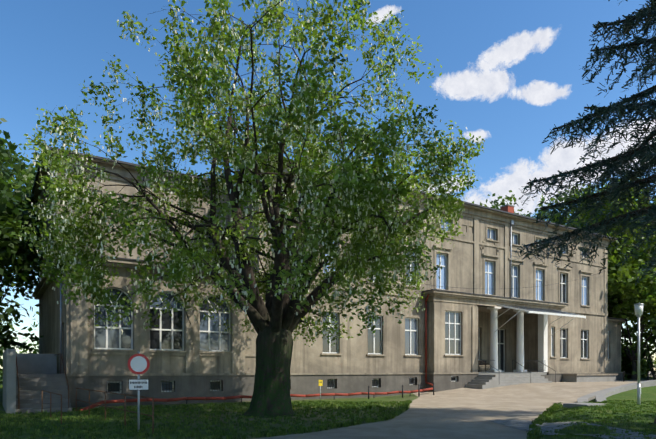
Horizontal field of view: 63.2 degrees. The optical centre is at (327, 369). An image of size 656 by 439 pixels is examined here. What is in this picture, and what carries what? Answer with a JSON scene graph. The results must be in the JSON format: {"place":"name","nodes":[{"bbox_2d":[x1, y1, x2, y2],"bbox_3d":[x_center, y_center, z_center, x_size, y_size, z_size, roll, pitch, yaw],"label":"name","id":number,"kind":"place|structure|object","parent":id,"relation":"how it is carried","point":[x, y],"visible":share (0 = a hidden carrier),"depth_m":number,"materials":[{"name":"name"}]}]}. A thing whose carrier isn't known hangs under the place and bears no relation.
{"place":"outdoors","nodes":[
{"label":"outdoors","id":0,"kind":"place"},
{"bbox_2d":[178,170,207,177],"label":"park tree","id":1,"kind":"object","parent":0,"point":[193,172],"depth_m":58.72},
{"bbox_2d":[0,370,655,438],"bbox_3d":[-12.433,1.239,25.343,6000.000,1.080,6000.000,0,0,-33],"label":"ground","id":2,"kind":"structure","parent":0,"point":[462,413],"depth_m":19.97,"materials":[{"name":"green plant"}]},
{"bbox_2d":[0,118,24,201],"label":"park tree","id":3,"kind":"object","parent":2,"relation":"on","point":[5,154],"depth_m":29.14,"materials":[{"name":"green plant"}]},
{"bbox_2d":[0,130,38,291],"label":"park tree","id":4,"kind":"object","parent":2,"relation":"on","point":[28,176],"depth_m":39.05,"materials":[{"name":"green plant"}]},
{"bbox_2d":[0,158,38,298],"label":"park tree","id":5,"kind":"object","parent":2,"relation":"on","point":[34,173],"depth_m":47.13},
{"bbox_2d":[0,304,38,382],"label":"park understorey","id":6,"kind":"object","parent":2,"relation":"on","point":[35,351],"depth_m":53.93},
{"bbox_2d":[0,172,42,336],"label":"park tree","id":7,"kind":"object","parent":2,"relation":"on","point":[7,224],"depth_m":28.89,"materials":[{"name":"green plant"}]},
{"bbox_2d":[0,145,43,353],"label":"park tree","id":8,"kind":"object","parent":2,"relation":"on","point":[32,256],"depth_m":35.89,"materials":[{"name":"green plant"}]},
{"bbox_2d":[3,349,71,413],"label":"side entrance stairs","id":9,"kind":"structure","parent":2,"relation":"on","point":[28,378],"depth_m":23.40,"materials":[{"name":"concrete"}]},
{"bbox_2d":[42,388,153,433],"bbox_3d":[-8.442,1.368,18.402,1.543,1.222,10.165,0,0,-36],"label":"rusty handrail","id":10,"kind":"object","parent":2,"relation":"on","point":[125,410],"visible":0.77,"depth_m":17.66,"materials":[{"name":"metal"}]},
{"bbox_2d":[128,351,149,431],"bbox_3d":[-5.443,0.769,15.328,0.600,2.620,0.101,0,0,-21],"label":"no vehicles sign","id":11,"kind":"object","parent":2,"relation":"on","point":[138,363],"visible":1,"depth_m":15.30,"materials":[{"name":"white metal"}]},
{"bbox_2d":[10,0,484,417],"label":"black locust tree","id":12,"kind":"object","parent":2,"relation":"on","point":[72,258],"depth_m":17.54,"materials":[{"name":"plant"}]},
{"bbox_2d":[80,383,433,410],"bbox_3d":[-1.737,1.371,29.644,22.394,1.015,2.019,0,0,-33],"label":"barrier tape","id":13,"kind":"object","parent":2,"relation":"on","point":[419,390],"visible":0.83,"depth_m":28.76,"materials":[{"name":"paint"}]},
{"bbox_2d":[29,146,626,406],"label":"manor house","id":14,"kind":"structure","parent":2,"relation":"on","point":[449,337],"depth_m":36.13,"materials":[{"name":"paint"}]},
{"bbox_2d":[478,360,489,371],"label":"porch bench","id":15,"kind":"object","parent":14,"relation":"on","point":[484,363],"visible":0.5,"depth_m":43.66,"materials":[{"name":"brown wood"}]},
{"bbox_2d":[0,399,655,438],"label":"grass tufts","id":16,"kind":"object","parent":2,"relation":"on","point":[405,406],"visible":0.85,"depth_m":18.09,"materials":[{"name":"green plant"}]},
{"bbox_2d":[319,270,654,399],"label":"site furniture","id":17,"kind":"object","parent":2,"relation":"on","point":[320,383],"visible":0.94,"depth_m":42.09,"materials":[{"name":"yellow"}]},
{"bbox_2d":[472,190,522,214],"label":"park tree","id":18,"kind":"object","parent":2,"relation":"on","point":[497,204],"depth_m":65.79,"materials":[{"name":"green plant"}]},
{"bbox_2d":[486,420,655,438],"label":"footpath paving","id":19,"kind":"structure","parent":2,"relation":"on","point":[523,425],"depth_m":15.05,"materials":[{"name":"grey concrete"}]},
{"bbox_2d":[563,380,655,407],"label":"footpath","id":20,"kind":"structure","parent":2,"relation":"on","point":[601,395],"depth_m":30.14,"materials":[{"name":"concrete"}]},
{"bbox_2d":[608,246,655,379],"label":"park tree","id":21,"kind":"object","parent":2,"relation":"on","point":[624,273],"depth_m":51.83,"materials":[{"name":"green plant"}]},
{"bbox_2d":[621,309,655,379],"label":"park understorey","id":22,"kind":"object","parent":2,"relation":"on","point":[644,367],"depth_m":56.73,"materials":[{"name":"green plant"}]},
{"bbox_2d":[634,304,643,404],"bbox_3d":[13.287,-0.571,22.788,0.374,4.500,0.380,0,0,-33],"label":"park lamp post","id":23,"kind":"object","parent":2,"relation":"on","point":[638,310],"visible":0.96,"depth_m":22.74,"materials":[{"name":"white metal"}]},
{"bbox_2d":[0,0,655,369],"label":"sky","id":24,"kind":"structure","parent":0,"point":[511,71],"materials":[{"name":"blue"}]},
{"bbox_2d":[498,206,564,221],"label":"park tree","id":25,"kind":"object","parent":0,"point":[530,213],"depth_m":75.58,"materials":[{"name":"green plant"}]},
{"bbox_2d":[508,0,655,424],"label":"blue spruce tree","id":26,"kind":"object","parent":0,"point":[646,153],"depth_m":14.72,"materials":[{"name":"plant"}]},
{"bbox_2d":[529,175,655,302],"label":"park tree","id":27,"kind":"object","parent":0,"point":[602,217],"depth_m":55.87,"materials":[{"name":"green plant"}]},
{"bbox_2d":[546,192,655,320],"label":"park tree","id":28,"kind":"object","parent":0,"point":[586,216],"depth_m":66.55,"materials":[{"name":"green plant"}]},
{"bbox_2d":[609,266,655,344],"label":"park tree","id":29,"kind":"object","parent":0,"point":[649,330],"depth_m":64.41,"materials":[{"name":"green plant"}]},
{"bbox_2d":[632,229,655,313],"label":"park tree","id":30,"kind":"object","parent":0,"point":[648,249],"depth_m":57.83,"materials":[{"name":"green plant"}]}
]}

